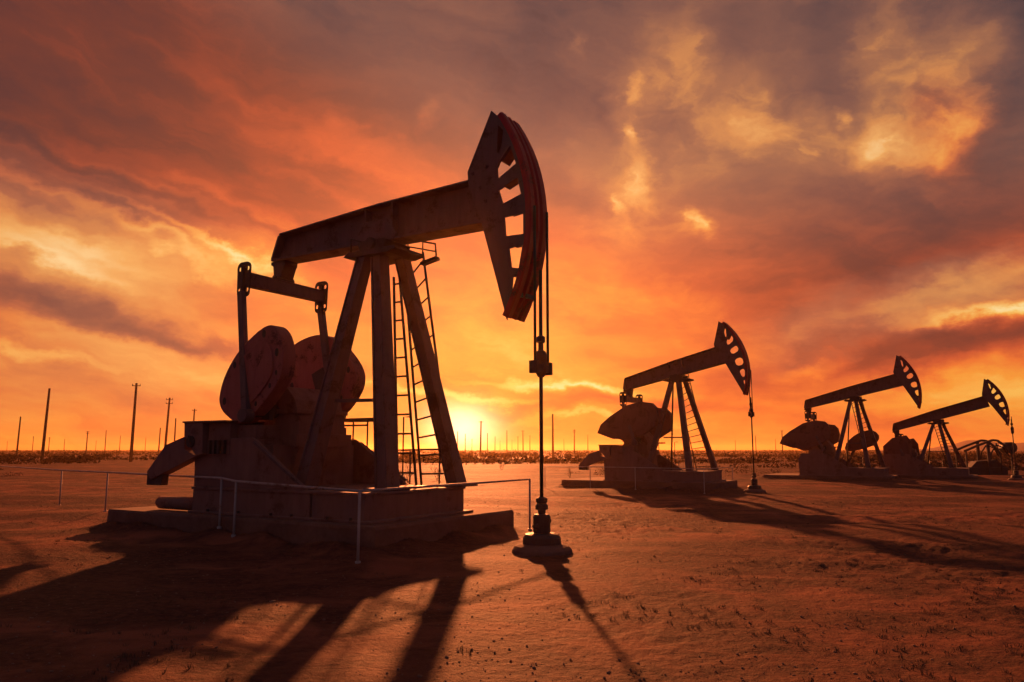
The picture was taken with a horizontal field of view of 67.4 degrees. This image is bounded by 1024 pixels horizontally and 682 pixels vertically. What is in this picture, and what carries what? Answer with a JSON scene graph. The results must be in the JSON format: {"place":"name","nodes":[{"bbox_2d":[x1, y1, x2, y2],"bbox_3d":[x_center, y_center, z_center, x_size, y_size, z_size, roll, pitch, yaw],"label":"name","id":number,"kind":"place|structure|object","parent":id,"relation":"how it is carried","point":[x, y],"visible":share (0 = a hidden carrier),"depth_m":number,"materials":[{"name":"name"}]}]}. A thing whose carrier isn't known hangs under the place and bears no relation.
{"place":"outdoors","nodes":[
{"label":"outdoors","id":0,"kind":"place"},
{"bbox_2d":[399,462,417,482],"bbox_3d":[-5.971,7.454,44.215,1.356,1.491,1.063,8,-11,-43],"label":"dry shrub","id":1,"kind":"object","parent":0,"point":[408,471],"visible":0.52,"depth_m":44.21,"materials":[{"name":"brown plant"}]},
{"bbox_2d":[0,450,1023,681],"bbox_3d":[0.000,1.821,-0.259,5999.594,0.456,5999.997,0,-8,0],"label":"ground","id":2,"kind":"structure","parent":0,"point":[592,645],"depth_m":10.79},
{"bbox_2d":[16,416,20,454],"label":"utility pole","id":3,"kind":"object","parent":2,"relation":"on","point":[18,436],"visible":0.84,"depth_m":213.74,"materials":[{"name":"brown wood"}]},
{"bbox_2d":[40,388,50,459],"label":"utility pole","id":4,"kind":"object","parent":2,"relation":"on","point":[44,430],"visible":0.84,"depth_m":127.17,"materials":[{"name":"brown wood"}]},
{"bbox_2d":[129,383,140,461],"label":"utility pole","id":5,"kind":"object","parent":2,"relation":"on","point":[132,430],"visible":0.95,"depth_m":117.28,"materials":[{"name":"brown wood"}]},
{"bbox_2d":[158,428,160,454],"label":"utility pole","id":6,"kind":"object","parent":2,"relation":"on","point":[159,441],"visible":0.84,"depth_m":259.70,"materials":[{"name":"brown wood"}]},
{"bbox_2d":[164,398,172,445],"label":"utility pole","id":7,"kind":"object","parent":2,"relation":"on","point":[167,422],"visible":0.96,"depth_m":150.71,"materials":[{"name":"brown wood"}]},
{"bbox_2d":[174,418,175,440],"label":"utility pole","id":8,"kind":"object","parent":2,"relation":"on","point":[175,430],"visible":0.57,"depth_m":223.73,"materials":[{"name":"brown wood"}]},
{"bbox_2d":[1,466,531,563],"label":"railing","id":9,"kind":"object","parent":2,"relation":"on","point":[359,492],"visible":0.77,"depth_m":15.66,"materials":[{"name":"black metal"}]},
{"bbox_2d":[107,506,513,548],"bbox_3d":[-4.753,4.374,17.959,8.320,0.856,4.841,-5,-9,31],"label":"concrete pad","id":10,"kind":"object","parent":2,"relation":"on","point":[373,536],"visible":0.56,"depth_m":15.51,"materials":[{"name":"grey concrete"}]},
{"bbox_2d":[147,111,552,524],"bbox_3d":[-3.401,-0.294,17.523,9.735,8.260,4.078,-5,-9,31],"label":"pumpjack","id":11,"kind":"object","parent":10,"relation":"on","point":[286,404],"visible":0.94,"depth_m":16.70,"materials":[{"name":"metal"}]},
{"bbox_2d":[480,421,481,456],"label":"utility pole","id":12,"kind":"object","parent":2,"relation":"on","point":[480,435],"visible":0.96,"depth_m":207.55,"materials":[{"name":"brown wood"}]},
{"bbox_2d":[0,449,1023,479],"bbox_3d":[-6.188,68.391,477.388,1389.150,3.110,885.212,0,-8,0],"label":"scrub","id":13,"kind":"object","parent":2,"relation":"on","point":[470,456],"visible":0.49,"depth_m":126.76,"materials":[{"name":"brown plant"}]},
{"bbox_2d":[512,497,571,556],"bbox_3d":[0.556,3.501,14.322,1.184,1.170,1.196,-5,-9,31],"label":"wellhead","id":14,"kind":"object","parent":2,"relation":"on","point":[541,540],"visible":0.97,"depth_m":14.04,"materials":[{"name":"metal"}]},
{"bbox_2d":[552,414,553,456],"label":"utility pole","id":15,"kind":"object","parent":2,"relation":"on","point":[552,436],"visible":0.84,"depth_m":173.13,"materials":[{"name":"brown wood"}]},
{"bbox_2d":[545,466,732,493],"bbox_3d":[6.135,6.743,37.247,7.966,1.349,4.522,-5,-9,31],"label":"railing","id":16,"kind":"object","parent":2,"relation":"on","point":[645,467],"visible":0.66,"depth_m":35.13,"materials":[{"name":"black metal"}]},
{"bbox_2d":[561,477,737,489],"bbox_3d":[6.688,7.144,37.494,7.549,0.719,4.069,-5,-9,31],"label":"concrete pad","id":17,"kind":"object","parent":2,"relation":"on","point":[598,482],"visible":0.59,"depth_m":35.80,"materials":[{"name":"grey concrete"}]},
{"bbox_2d":[579,321,754,482],"bbox_3d":[7.603,3.001,37.325,8.177,7.430,3.378,-5,-9,31],"label":"pumpjack","id":18,"kind":"object","parent":17,"relation":"on","point":[639,427],"visible":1,"depth_m":36.61,"materials":[{"name":"metal"}]},
{"bbox_2d":[744,473,765,492],"bbox_3d":[10.911,6.428,34.573,1.013,0.983,1.008,-5,-9,31],"label":"wellhead","id":19,"kind":"object","parent":2,"relation":"on","point":[754,487],"visible":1,"depth_m":34.34,"materials":[{"name":"metal"}]},
{"bbox_2d":[763,473,898,478],"bbox_3d":[20.532,8.904,49.432,7.541,0.568,4.070,-5,-9,31],"label":"concrete pad","id":20,"kind":"object","parent":2,"relation":"on","point":[782,475],"visible":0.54,"depth_m":48.20,"materials":[{"name":"grey concrete"}]},
{"bbox_2d":[780,355,921,476],"bbox_3d":[21.721,4.841,49.272,8.299,7.428,3.528,-5,-9,31],"label":"pumpjack","id":21,"kind":"object","parent":20,"relation":"on","point":[817,440],"visible":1,"depth_m":48.66,"materials":[{"name":"metal"}]},
{"bbox_2d":[901,475,977,478],"bbox_3d":[26.717,9.182,51.246,7.542,0.526,4.066,-5,-9,31],"label":"concrete pad","id":22,"kind":"object","parent":2,"relation":"on","point":[921,476],"visible":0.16,"depth_m":48.77,"materials":[{"name":"grey concrete"}]},
{"bbox_2d":[883,379,1015,475],"bbox_3d":[28.493,5.699,50.498,7.548,6.155,3.294,-5,-9,31],"label":"pumpjack","id":23,"kind":"object","parent":22,"relation":"on","point":[902,455],"visible":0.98,"depth_m":50.14,"materials":[{"name":"metal"}]},
{"bbox_2d":[953,439,1016,474],"bbox_3d":[36.662,9.037,59.319,4.240,2.880,1.520,0,-8,0],"label":"pumpjack","id":24,"kind":"object","parent":2,"relation":"on","point":[988,466],"visible":0.81,"depth_m":58.75},
{"bbox_2d":[1008,466,1023,479],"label":"wellhead","id":25,"kind":"object","parent":2,"relation":"on","point":[1016,475],"visible":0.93,"depth_m":47.85,"materials":[{"name":"metal"}]},
{"bbox_2d":[0,494,1023,681],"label":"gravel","id":26,"kind":"structure","parent":0,"point":[419,675],"depth_m":8.46,"materials":[{"name":"brown gravel"}]},
{"bbox_2d":[0,0,1023,449],"label":"sky","id":27,"kind":"structure","parent":0,"point":[837,185],"materials":[{"name":"orange"}]},
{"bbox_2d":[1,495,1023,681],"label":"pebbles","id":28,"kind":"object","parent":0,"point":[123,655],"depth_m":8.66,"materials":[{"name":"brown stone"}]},
{"bbox_2d":[862,440,1023,451],"bbox_3d":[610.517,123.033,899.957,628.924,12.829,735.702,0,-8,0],"label":"hills","id":29,"kind":"structure","parent":0,"point":[1020,446],"depth_m":740.42,"materials":[{"name":"brown"}]}
]}

